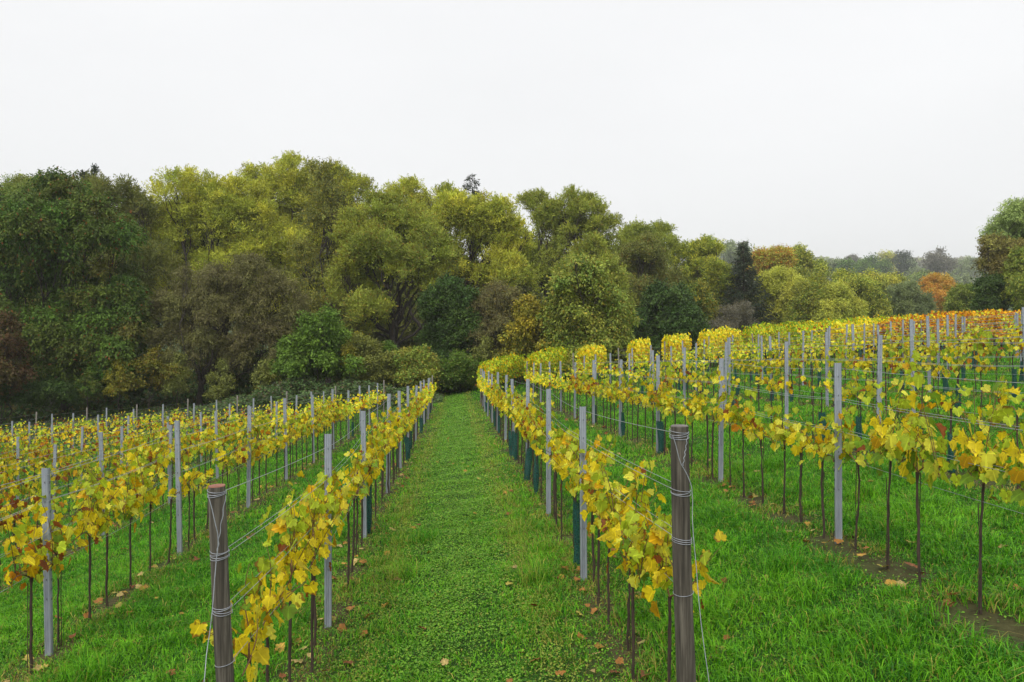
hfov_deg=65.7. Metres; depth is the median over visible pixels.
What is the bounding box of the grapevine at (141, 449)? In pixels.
[117,441,146,520]
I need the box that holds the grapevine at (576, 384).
[570,373,587,394]
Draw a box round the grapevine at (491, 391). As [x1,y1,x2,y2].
[486,378,502,429]
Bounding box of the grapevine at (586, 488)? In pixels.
[571,459,629,603]
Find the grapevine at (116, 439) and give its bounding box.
[107,433,119,469]
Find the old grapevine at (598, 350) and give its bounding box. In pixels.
[589,344,602,370]
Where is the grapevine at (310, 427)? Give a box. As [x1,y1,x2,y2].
[303,415,314,465]
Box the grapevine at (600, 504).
[586,458,649,626]
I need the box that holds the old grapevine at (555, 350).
[547,346,559,380]
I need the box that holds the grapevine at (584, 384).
[577,373,588,405]
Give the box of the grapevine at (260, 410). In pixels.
[256,409,274,433]
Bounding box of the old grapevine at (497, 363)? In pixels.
[488,358,500,382]
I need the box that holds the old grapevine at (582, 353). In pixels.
[575,347,592,374]
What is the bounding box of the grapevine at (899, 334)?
[883,329,902,377]
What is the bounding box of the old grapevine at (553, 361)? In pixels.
[550,351,556,375]
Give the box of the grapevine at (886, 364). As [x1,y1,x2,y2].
[876,346,898,408]
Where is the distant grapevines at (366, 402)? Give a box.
[0,315,1022,463]
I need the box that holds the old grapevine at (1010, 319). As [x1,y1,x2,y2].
[997,310,1014,339]
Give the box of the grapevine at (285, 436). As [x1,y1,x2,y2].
[278,420,299,481]
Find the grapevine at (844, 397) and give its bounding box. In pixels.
[830,381,850,400]
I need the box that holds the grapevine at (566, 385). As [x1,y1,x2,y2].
[565,377,570,415]
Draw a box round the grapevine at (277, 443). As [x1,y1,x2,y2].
[260,422,283,487]
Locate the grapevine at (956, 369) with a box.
[943,345,970,419]
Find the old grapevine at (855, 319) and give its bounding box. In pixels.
[851,316,861,350]
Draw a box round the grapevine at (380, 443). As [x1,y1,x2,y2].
[366,432,392,519]
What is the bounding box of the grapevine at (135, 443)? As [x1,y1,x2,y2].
[126,440,140,460]
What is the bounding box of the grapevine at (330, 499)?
[285,476,341,646]
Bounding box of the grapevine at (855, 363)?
[844,337,865,408]
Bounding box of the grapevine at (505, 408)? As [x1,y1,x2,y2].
[502,404,511,457]
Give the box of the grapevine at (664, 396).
[652,361,680,454]
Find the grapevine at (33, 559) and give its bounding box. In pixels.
[0,501,79,675]
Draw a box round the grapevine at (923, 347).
[914,336,932,378]
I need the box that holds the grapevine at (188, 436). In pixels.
[173,428,189,464]
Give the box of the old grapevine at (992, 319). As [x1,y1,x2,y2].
[985,309,1006,345]
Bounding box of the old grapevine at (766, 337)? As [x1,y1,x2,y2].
[757,325,769,348]
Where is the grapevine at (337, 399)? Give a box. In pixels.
[324,396,342,446]
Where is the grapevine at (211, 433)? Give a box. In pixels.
[200,428,217,482]
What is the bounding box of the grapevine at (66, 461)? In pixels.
[57,445,76,515]
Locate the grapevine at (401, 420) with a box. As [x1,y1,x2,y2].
[398,419,402,472]
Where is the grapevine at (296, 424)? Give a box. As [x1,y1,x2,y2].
[279,416,300,478]
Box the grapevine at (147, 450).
[126,446,151,477]
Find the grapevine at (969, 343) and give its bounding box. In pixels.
[955,332,974,372]
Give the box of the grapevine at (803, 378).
[796,374,814,438]
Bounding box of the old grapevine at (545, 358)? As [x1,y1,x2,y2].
[540,353,548,388]
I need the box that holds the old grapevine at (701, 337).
[697,330,713,366]
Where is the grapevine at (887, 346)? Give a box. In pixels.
[874,324,902,387]
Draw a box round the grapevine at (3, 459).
[0,444,9,481]
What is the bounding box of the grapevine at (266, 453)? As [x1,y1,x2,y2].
[258,446,270,495]
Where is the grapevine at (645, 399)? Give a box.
[642,392,650,443]
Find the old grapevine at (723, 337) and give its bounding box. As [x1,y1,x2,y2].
[711,328,725,364]
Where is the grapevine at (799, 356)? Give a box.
[789,336,805,379]
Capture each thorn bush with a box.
[331,330,400,383]
[377,343,442,387]
[431,349,450,388]
[434,347,486,391]
[494,346,581,380]
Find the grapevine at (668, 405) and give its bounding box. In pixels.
[660,389,683,423]
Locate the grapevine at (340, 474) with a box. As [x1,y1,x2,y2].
[313,466,348,503]
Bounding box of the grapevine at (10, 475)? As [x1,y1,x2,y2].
[1,460,30,535]
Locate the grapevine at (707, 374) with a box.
[699,367,712,406]
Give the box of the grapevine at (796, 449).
[786,426,816,524]
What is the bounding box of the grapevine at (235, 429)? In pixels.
[222,422,238,466]
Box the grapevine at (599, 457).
[565,434,616,582]
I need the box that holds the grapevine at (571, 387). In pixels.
[567,361,583,393]
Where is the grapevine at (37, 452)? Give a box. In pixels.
[26,436,47,480]
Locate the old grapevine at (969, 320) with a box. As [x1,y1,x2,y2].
[954,311,974,341]
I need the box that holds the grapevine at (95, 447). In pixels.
[87,438,98,470]
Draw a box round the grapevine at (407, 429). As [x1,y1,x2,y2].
[395,412,411,463]
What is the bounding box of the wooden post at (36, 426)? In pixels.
[34,412,36,442]
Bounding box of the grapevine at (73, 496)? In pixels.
[62,475,94,548]
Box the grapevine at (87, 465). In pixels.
[77,440,95,477]
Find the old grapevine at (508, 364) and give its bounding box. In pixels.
[499,358,510,390]
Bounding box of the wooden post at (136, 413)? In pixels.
[136,404,137,434]
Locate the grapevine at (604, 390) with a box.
[603,380,616,431]
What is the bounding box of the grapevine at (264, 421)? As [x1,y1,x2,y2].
[259,414,268,439]
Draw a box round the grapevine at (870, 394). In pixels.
[865,385,883,397]
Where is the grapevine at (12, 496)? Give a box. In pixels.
[1,488,39,572]
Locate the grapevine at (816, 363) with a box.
[806,353,824,404]
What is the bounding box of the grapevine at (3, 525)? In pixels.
[0,494,27,588]
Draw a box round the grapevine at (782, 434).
[754,394,802,513]
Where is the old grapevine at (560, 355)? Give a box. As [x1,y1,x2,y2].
[555,346,563,377]
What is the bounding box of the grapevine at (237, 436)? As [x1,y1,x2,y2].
[227,419,246,469]
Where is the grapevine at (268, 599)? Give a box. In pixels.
[245,543,317,681]
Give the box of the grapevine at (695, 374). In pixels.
[692,366,706,392]
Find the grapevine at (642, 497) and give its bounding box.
[604,460,665,650]
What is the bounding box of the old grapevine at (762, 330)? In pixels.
[752,322,765,350]
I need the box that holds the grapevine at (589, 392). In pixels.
[583,378,600,423]
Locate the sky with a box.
[0,0,1023,264]
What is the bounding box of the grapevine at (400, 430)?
[378,407,402,493]
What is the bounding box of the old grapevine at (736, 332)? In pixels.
[732,328,738,348]
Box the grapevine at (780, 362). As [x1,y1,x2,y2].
[772,339,789,373]
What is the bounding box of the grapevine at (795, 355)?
[788,346,810,403]
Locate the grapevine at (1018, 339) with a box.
[1007,324,1023,379]
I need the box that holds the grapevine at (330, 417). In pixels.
[319,405,337,433]
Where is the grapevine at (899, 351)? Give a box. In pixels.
[889,336,909,369]
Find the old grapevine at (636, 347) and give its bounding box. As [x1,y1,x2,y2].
[626,338,642,372]
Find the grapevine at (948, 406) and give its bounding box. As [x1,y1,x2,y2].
[940,384,966,473]
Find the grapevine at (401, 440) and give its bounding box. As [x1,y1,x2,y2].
[385,412,401,479]
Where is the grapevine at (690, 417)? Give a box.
[678,378,708,467]
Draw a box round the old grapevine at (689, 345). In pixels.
[685,332,691,357]
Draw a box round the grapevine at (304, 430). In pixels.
[287,424,306,472]
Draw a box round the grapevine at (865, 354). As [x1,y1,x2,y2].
[859,346,869,388]
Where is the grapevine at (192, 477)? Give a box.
[179,448,213,548]
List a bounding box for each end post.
[204,484,234,681]
[669,424,709,681]
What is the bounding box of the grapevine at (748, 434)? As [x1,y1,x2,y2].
[731,407,789,504]
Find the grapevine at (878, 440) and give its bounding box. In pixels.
[862,373,929,569]
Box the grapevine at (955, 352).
[950,341,965,393]
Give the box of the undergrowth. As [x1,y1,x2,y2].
[0,351,697,425]
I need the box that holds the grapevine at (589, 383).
[587,378,602,398]
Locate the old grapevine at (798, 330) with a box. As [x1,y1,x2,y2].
[789,325,809,352]
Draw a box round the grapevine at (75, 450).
[64,445,81,479]
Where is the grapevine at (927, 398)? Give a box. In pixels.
[921,390,944,466]
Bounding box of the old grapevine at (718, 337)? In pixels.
[708,330,722,366]
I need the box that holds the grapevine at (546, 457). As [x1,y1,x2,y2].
[535,421,572,540]
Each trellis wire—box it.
[0,386,370,489]
[0,389,381,520]
[0,396,330,485]
[0,399,384,592]
[0,415,326,557]
[1,396,276,458]
[1,399,286,472]
[2,398,235,443]
[2,403,236,453]
[3,392,324,466]
[3,402,330,506]
[227,386,418,489]
[229,388,424,550]
[230,418,402,604]
[234,497,356,657]
[499,375,670,431]
[499,386,670,487]
[534,425,671,534]
[536,383,1023,513]
[541,371,1022,430]
[543,361,1018,382]
[559,380,1011,471]
[576,368,1021,393]
[578,358,1023,366]
[591,339,1022,356]
[597,375,1015,417]
[623,356,1007,361]
[630,317,1023,349]
[630,336,1023,355]
[654,367,978,373]
[669,314,1023,343]
[679,327,1023,348]
[680,343,1018,354]
[718,336,1019,350]
[719,324,1015,344]
[722,311,1021,338]
[757,322,1017,340]
[781,333,1010,344]
[814,320,1018,335]
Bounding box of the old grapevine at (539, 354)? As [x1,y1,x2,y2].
[531,350,544,389]
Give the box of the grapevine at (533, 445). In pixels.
[515,401,537,487]
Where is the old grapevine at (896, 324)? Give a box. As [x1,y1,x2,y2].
[884,317,901,345]
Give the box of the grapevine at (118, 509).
[77,467,128,605]
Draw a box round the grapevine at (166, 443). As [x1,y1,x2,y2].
[160,433,185,501]
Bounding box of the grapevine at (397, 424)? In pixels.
[392,423,404,483]
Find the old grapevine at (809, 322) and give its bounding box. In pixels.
[803,320,814,356]
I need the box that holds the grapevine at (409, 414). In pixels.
[395,391,416,460]
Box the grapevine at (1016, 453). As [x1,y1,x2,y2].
[995,394,1023,506]
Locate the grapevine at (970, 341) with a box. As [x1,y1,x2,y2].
[962,328,979,342]
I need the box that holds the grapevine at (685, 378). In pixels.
[677,365,694,408]
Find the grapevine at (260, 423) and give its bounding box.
[254,414,263,437]
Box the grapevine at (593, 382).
[586,377,605,424]
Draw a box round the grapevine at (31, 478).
[21,461,42,515]
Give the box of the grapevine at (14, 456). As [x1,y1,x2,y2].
[8,449,23,483]
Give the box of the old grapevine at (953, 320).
[943,312,958,341]
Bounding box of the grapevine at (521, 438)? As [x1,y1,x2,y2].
[513,404,525,463]
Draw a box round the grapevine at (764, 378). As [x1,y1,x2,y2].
[755,361,783,422]
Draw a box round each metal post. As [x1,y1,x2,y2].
[11,421,13,453]
[16,437,19,499]
[28,422,30,459]
[41,468,53,655]
[51,424,53,474]
[51,444,56,519]
[72,413,73,446]
[80,427,83,482]
[97,415,98,460]
[98,432,105,535]
[120,426,122,463]
[127,416,129,464]
[133,409,134,445]
[162,409,163,427]
[167,416,168,473]
[168,425,172,503]
[174,420,182,555]
[192,403,194,444]
[200,412,202,461]
[214,411,218,478]
[246,406,251,507]
[275,401,277,438]
[283,398,287,479]
[311,395,314,462]
[324,434,331,627]
[331,389,333,448]
[347,390,349,439]
[359,386,360,430]
[360,411,366,537]
[368,385,369,424]
[376,383,377,417]
[386,394,390,492]
[397,391,401,469]
[407,386,408,445]
[415,385,417,439]
[423,380,424,423]
[482,369,483,406]
[483,371,485,410]
[487,371,489,414]
[491,374,492,422]
[497,372,498,430]
[504,375,507,439]
[510,379,514,447]
[526,379,529,465]
[532,363,534,398]
[540,363,541,401]
[546,389,550,515]
[559,361,561,411]
[574,362,576,417]
[579,406,586,579]
[592,360,594,423]
[609,353,610,382]
[619,360,622,435]
[628,353,629,401]
[649,345,651,383]
[652,350,654,389]
[656,355,659,451]
[670,346,672,386]
[683,347,685,405]
[695,343,696,390]
[703,339,704,373]
[718,358,723,481]
[724,342,727,408]
[728,337,730,394]
[760,336,762,379]
[769,336,771,392]
[778,332,779,357]
[784,342,788,428]
[788,332,790,372]
[802,331,803,385]
[825,332,828,406]
[828,326,830,369]
[833,363,842,543]
[845,324,847,358]
[851,324,854,386]
[863,323,864,359]
[876,335,882,421]
[902,320,903,361]
[909,319,915,412]
[926,316,930,391]
[936,320,939,379]
[946,315,948,368]
[954,314,956,359]
[1016,313,1018,358]
[1020,312,1022,360]
[1021,307,1023,364]
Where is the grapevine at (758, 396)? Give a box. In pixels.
[755,382,764,410]
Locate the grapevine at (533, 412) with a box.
[518,408,543,483]
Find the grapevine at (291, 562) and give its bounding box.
[259,501,326,681]
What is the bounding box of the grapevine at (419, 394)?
[404,393,420,441]
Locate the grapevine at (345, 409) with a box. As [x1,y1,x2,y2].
[340,400,350,442]
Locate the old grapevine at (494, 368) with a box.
[484,360,496,384]
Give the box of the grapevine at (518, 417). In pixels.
[513,403,540,478]
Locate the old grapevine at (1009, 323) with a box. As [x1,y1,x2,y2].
[994,311,1011,350]
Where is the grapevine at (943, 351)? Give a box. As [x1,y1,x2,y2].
[931,336,959,364]
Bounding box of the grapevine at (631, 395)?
[629,388,646,443]
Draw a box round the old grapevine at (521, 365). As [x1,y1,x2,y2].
[516,355,523,385]
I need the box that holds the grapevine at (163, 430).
[155,419,168,471]
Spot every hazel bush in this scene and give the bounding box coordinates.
[0,377,83,423]
[48,350,194,404]
[193,347,316,393]
[268,302,368,402]
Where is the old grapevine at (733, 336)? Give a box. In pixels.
[731,328,735,346]
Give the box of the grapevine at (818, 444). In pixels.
[788,408,849,538]
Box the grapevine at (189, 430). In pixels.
[184,427,197,466]
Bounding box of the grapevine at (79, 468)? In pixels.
[66,454,91,506]
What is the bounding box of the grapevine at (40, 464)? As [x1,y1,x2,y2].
[33,456,53,492]
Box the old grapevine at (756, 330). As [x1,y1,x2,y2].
[745,326,761,351]
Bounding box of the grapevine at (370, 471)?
[354,447,381,533]
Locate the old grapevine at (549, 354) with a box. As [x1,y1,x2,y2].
[541,347,552,376]
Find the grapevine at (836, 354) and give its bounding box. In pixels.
[829,341,848,359]
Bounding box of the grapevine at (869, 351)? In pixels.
[864,340,884,387]
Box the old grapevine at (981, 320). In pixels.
[973,313,984,330]
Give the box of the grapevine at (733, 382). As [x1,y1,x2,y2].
[727,371,739,404]
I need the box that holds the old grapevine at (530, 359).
[524,353,539,392]
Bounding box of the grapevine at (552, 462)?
[548,436,566,523]
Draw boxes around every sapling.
[70,363,107,418]
[99,358,132,414]
[111,344,189,409]
[159,351,193,407]
[202,356,237,402]
[249,356,280,412]
[337,331,362,401]
[378,339,397,354]
[425,353,441,389]
[467,335,499,362]
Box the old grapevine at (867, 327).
[856,316,871,353]
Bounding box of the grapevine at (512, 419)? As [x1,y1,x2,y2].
[509,395,530,456]
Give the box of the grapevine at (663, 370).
[651,354,668,380]
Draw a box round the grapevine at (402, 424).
[386,407,408,475]
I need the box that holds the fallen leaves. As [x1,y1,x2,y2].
[0,367,1023,681]
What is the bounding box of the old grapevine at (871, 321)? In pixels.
[867,319,875,353]
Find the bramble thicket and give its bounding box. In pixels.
[0,375,444,441]
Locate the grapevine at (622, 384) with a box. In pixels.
[616,368,633,437]
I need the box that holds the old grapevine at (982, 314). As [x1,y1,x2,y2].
[973,311,986,329]
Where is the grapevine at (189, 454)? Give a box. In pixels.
[181,434,199,496]
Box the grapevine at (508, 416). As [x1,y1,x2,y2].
[502,386,519,445]
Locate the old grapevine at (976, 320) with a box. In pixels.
[961,310,979,351]
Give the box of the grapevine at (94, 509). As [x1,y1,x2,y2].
[69,476,114,623]
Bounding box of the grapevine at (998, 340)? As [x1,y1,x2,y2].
[990,331,1002,367]
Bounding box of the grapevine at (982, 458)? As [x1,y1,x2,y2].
[947,374,1023,614]
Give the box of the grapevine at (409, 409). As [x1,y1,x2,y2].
[407,405,414,440]
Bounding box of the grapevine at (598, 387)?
[596,379,610,427]
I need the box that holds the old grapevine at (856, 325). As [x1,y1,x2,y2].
[846,321,860,348]
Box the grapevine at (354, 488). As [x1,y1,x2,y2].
[349,484,360,572]
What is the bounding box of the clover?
[0,350,1023,681]
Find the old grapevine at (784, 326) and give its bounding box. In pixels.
[776,322,786,351]
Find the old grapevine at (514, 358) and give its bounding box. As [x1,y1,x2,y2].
[505,354,517,385]
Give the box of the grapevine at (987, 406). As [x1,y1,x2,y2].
[979,387,1001,482]
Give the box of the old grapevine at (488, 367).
[476,361,492,391]
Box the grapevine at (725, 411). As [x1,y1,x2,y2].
[710,370,741,488]
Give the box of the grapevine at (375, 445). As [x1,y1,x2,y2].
[366,421,392,521]
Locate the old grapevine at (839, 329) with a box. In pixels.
[830,320,848,347]
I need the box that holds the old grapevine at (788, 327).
[784,320,799,346]
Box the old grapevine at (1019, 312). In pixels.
[1010,309,1020,338]
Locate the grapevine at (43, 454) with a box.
[35,436,52,468]
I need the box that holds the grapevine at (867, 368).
[859,353,876,406]
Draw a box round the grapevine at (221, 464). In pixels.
[217,451,243,483]
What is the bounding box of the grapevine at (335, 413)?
[326,398,341,449]
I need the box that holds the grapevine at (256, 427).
[243,415,259,446]
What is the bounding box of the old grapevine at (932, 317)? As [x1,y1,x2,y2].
[922,313,939,339]
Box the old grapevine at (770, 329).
[760,321,773,357]
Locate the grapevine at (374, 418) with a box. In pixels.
[371,412,401,504]
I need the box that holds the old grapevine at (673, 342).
[661,334,678,366]
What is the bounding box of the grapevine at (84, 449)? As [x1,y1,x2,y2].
[71,439,87,458]
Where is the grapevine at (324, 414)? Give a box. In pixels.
[308,400,326,458]
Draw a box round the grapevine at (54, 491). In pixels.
[34,462,67,556]
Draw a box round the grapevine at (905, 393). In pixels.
[888,385,907,459]
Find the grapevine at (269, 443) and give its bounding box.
[258,435,276,492]
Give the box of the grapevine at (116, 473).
[106,444,129,525]
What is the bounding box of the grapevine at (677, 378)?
[666,365,682,410]
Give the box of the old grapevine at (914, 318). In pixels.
[905,313,918,333]
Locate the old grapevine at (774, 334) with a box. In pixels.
[766,328,776,347]
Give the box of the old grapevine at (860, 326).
[849,321,867,356]
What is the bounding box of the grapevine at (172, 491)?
[167,488,179,562]
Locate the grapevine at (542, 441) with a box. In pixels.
[539,430,565,518]
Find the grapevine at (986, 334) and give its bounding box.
[975,331,1013,396]
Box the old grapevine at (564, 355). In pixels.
[560,347,566,370]
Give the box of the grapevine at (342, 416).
[339,403,344,442]
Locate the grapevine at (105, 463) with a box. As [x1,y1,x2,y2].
[96,447,106,469]
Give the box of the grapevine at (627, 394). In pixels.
[618,375,640,440]
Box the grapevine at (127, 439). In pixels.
[113,433,135,484]
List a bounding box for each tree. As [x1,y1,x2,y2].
[0,165,158,418]
[0,170,79,356]
[0,310,39,424]
[29,224,139,357]
[75,163,99,346]
[75,169,184,393]
[119,193,201,357]
[137,163,315,345]
[137,249,315,405]
[153,202,253,367]
[217,201,289,351]
[232,150,378,306]
[278,155,386,382]
[315,221,427,351]
[320,187,465,385]
[376,229,465,351]
[377,173,546,341]
[413,270,493,357]
[448,174,488,236]
[464,273,546,351]
[479,229,551,316]
[489,292,551,359]
[513,184,628,346]
[533,248,651,373]
[550,231,640,309]
[609,215,685,274]
[613,228,688,314]
[630,276,714,358]
[667,233,739,310]
[684,278,721,328]
[706,298,758,345]
[717,240,777,328]
[720,239,754,267]
[742,243,797,283]
[752,264,809,325]
[779,272,832,323]
[781,241,833,279]
[807,278,874,324]
[823,257,840,281]
[829,268,895,317]
[832,257,881,274]
[844,253,861,261]
[858,252,895,274]
[858,266,906,294]
[874,249,900,275]
[881,278,938,316]
[889,249,918,276]
[900,257,925,277]
[903,266,934,285]
[916,271,957,313]
[919,245,963,274]
[941,282,975,313]
[942,268,976,284]
[952,254,985,279]
[965,269,1015,311]
[971,230,1023,311]
[977,195,1023,311]
[996,244,1023,310]
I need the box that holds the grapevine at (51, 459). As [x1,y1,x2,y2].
[40,440,65,464]
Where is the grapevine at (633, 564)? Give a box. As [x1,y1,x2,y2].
[587,502,665,681]
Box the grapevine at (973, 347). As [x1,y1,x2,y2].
[960,327,991,394]
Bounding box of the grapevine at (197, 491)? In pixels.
[182,465,209,542]
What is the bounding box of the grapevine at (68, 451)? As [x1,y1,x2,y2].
[57,450,74,487]
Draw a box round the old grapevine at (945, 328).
[937,315,949,352]
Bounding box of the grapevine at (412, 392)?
[410,390,426,404]
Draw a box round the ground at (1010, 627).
[0,279,1023,681]
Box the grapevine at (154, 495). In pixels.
[127,450,173,570]
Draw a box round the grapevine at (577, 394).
[571,376,582,417]
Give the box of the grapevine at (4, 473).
[0,470,9,501]
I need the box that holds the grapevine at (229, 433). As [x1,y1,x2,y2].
[218,422,234,460]
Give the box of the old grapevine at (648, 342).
[638,337,650,367]
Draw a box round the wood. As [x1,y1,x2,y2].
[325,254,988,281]
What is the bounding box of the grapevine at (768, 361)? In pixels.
[761,349,781,401]
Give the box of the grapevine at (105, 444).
[94,427,107,452]
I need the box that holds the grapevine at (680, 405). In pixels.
[677,393,691,424]
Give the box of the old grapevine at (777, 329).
[770,323,781,357]
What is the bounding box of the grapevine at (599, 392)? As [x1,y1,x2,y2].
[596,377,612,429]
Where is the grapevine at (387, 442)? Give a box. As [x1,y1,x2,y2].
[378,422,392,485]
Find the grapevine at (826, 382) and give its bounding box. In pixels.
[819,370,832,421]
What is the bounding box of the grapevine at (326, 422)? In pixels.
[320,417,331,433]
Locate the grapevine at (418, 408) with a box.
[411,396,424,445]
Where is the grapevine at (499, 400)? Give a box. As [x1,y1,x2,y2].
[491,383,506,441]
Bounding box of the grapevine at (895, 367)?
[889,337,919,412]
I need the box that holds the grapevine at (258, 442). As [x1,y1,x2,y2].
[240,427,270,502]
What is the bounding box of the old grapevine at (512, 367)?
[502,357,514,385]
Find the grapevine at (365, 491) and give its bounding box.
[336,476,369,587]
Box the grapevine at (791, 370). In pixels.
[788,357,797,396]
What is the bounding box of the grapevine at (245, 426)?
[240,417,253,436]
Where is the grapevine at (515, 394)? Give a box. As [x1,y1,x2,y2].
[507,388,532,468]
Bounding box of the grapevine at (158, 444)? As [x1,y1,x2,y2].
[153,435,164,478]
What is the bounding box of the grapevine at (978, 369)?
[966,326,1008,407]
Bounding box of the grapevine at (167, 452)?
[153,439,173,503]
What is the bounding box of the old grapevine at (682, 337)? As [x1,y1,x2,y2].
[672,333,687,368]
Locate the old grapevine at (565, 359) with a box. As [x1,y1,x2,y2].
[558,348,569,378]
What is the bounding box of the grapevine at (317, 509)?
[283,486,348,673]
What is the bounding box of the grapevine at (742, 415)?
[727,377,770,497]
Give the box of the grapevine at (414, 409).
[403,396,416,446]
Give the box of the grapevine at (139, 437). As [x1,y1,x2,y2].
[135,425,149,455]
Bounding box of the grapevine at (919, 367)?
[908,365,923,403]
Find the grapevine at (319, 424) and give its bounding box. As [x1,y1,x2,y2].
[308,419,320,463]
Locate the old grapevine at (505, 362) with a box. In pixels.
[496,355,507,387]
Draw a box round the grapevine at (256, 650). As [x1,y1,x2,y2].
[190,563,276,681]
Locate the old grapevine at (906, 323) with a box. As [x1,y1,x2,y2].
[900,317,908,354]
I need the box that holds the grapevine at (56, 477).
[47,460,65,496]
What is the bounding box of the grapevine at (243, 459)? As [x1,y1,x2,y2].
[226,440,248,512]
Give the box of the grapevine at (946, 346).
[941,336,958,379]
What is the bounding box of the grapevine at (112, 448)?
[103,446,119,491]
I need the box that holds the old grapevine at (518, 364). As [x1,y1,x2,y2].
[509,352,520,385]
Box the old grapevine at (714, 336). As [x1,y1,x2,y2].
[702,329,717,367]
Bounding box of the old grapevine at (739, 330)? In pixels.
[733,328,741,353]
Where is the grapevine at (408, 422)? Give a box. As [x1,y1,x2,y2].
[395,405,413,427]
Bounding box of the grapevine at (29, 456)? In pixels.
[22,444,47,487]
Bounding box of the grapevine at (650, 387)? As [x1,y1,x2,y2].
[640,372,668,448]
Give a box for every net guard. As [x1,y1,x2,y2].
[351,422,353,436]
[367,486,371,534]
[404,437,410,459]
[419,418,422,432]
[508,430,513,456]
[513,432,517,459]
[524,447,531,479]
[533,454,538,493]
[573,500,579,566]
[621,412,624,436]
[656,421,664,452]
[735,376,739,394]
[789,383,793,401]
[817,367,821,385]
[818,412,825,440]
[855,416,861,450]
[941,371,949,392]
[947,432,955,472]
[955,385,960,418]
[961,361,965,380]
[971,351,975,369]
[1011,368,1016,396]
[1019,361,1023,381]
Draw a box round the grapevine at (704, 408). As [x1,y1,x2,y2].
[701,398,729,478]
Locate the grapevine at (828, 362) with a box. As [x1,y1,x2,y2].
[825,355,833,406]
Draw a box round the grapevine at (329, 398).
[322,395,337,432]
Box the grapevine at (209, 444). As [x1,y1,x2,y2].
[195,435,214,485]
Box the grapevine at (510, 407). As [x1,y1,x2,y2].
[504,392,525,456]
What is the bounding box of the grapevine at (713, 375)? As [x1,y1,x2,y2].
[711,368,728,404]
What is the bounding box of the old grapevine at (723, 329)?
[717,325,728,356]
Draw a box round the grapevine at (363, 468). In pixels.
[344,444,383,554]
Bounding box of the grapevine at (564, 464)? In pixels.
[547,439,598,564]
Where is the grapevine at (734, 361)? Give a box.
[728,353,745,395]
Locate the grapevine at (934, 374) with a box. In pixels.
[921,346,950,414]
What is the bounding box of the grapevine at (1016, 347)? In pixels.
[1007,342,1023,397]
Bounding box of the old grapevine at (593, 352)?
[582,344,597,377]
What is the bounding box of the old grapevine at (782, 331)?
[773,324,784,350]
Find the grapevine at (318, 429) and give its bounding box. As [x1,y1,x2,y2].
[306,409,322,459]
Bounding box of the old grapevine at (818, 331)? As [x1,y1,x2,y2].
[810,324,823,357]
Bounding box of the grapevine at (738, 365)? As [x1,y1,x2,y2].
[735,353,753,395]
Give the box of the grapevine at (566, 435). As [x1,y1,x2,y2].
[552,426,602,549]
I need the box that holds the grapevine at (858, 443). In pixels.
[825,405,883,550]
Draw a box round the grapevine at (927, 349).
[918,340,941,391]
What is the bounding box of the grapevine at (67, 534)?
[22,477,100,646]
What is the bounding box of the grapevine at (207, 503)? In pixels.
[206,473,215,531]
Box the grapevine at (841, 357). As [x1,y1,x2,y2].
[831,344,855,406]
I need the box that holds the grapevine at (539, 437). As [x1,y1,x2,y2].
[537,429,560,455]
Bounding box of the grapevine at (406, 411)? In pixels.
[402,409,413,460]
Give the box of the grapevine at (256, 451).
[237,427,266,466]
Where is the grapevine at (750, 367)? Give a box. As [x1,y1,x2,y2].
[744,350,760,397]
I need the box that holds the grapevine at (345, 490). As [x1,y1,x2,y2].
[297,466,352,546]
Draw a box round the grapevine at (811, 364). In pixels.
[810,349,816,382]
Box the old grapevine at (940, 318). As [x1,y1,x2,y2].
[927,313,943,339]
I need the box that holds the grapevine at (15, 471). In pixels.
[0,439,27,501]
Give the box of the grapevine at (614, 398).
[600,380,624,433]
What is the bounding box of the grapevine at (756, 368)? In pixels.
[752,358,764,395]
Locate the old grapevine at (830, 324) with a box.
[822,323,837,347]
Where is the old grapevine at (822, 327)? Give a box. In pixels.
[814,323,830,356]
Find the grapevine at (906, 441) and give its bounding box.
[884,348,957,589]
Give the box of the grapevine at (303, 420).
[291,413,311,470]
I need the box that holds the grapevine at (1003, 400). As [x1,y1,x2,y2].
[995,379,1018,489]
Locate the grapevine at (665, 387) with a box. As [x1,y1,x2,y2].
[647,373,674,450]
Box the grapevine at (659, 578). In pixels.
[629,512,726,681]
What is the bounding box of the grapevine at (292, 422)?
[279,415,298,475]
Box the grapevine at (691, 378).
[688,370,699,413]
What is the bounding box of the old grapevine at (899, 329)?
[890,317,905,354]
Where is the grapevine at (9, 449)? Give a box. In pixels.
[0,441,13,489]
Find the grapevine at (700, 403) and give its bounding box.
[690,389,717,469]
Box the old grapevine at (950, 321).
[938,312,954,337]
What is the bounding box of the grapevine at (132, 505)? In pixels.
[108,470,151,590]
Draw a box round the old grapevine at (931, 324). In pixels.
[915,314,934,353]
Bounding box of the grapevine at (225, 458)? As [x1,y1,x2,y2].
[211,427,249,517]
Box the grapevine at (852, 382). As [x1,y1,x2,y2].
[842,367,876,451]
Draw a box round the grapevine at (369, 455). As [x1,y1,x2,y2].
[348,452,378,545]
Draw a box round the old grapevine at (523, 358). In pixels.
[519,354,525,383]
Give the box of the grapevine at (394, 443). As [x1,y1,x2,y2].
[370,423,396,512]
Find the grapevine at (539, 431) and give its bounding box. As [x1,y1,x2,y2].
[521,397,559,501]
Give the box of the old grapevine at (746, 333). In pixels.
[739,325,756,359]
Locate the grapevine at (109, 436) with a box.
[97,428,111,470]
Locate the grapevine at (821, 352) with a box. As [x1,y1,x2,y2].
[816,347,829,381]
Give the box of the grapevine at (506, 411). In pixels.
[501,397,516,420]
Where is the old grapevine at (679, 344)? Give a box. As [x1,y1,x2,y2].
[667,335,681,369]
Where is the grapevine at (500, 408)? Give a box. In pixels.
[491,393,509,439]
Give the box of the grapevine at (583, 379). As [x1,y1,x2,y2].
[579,366,589,420]

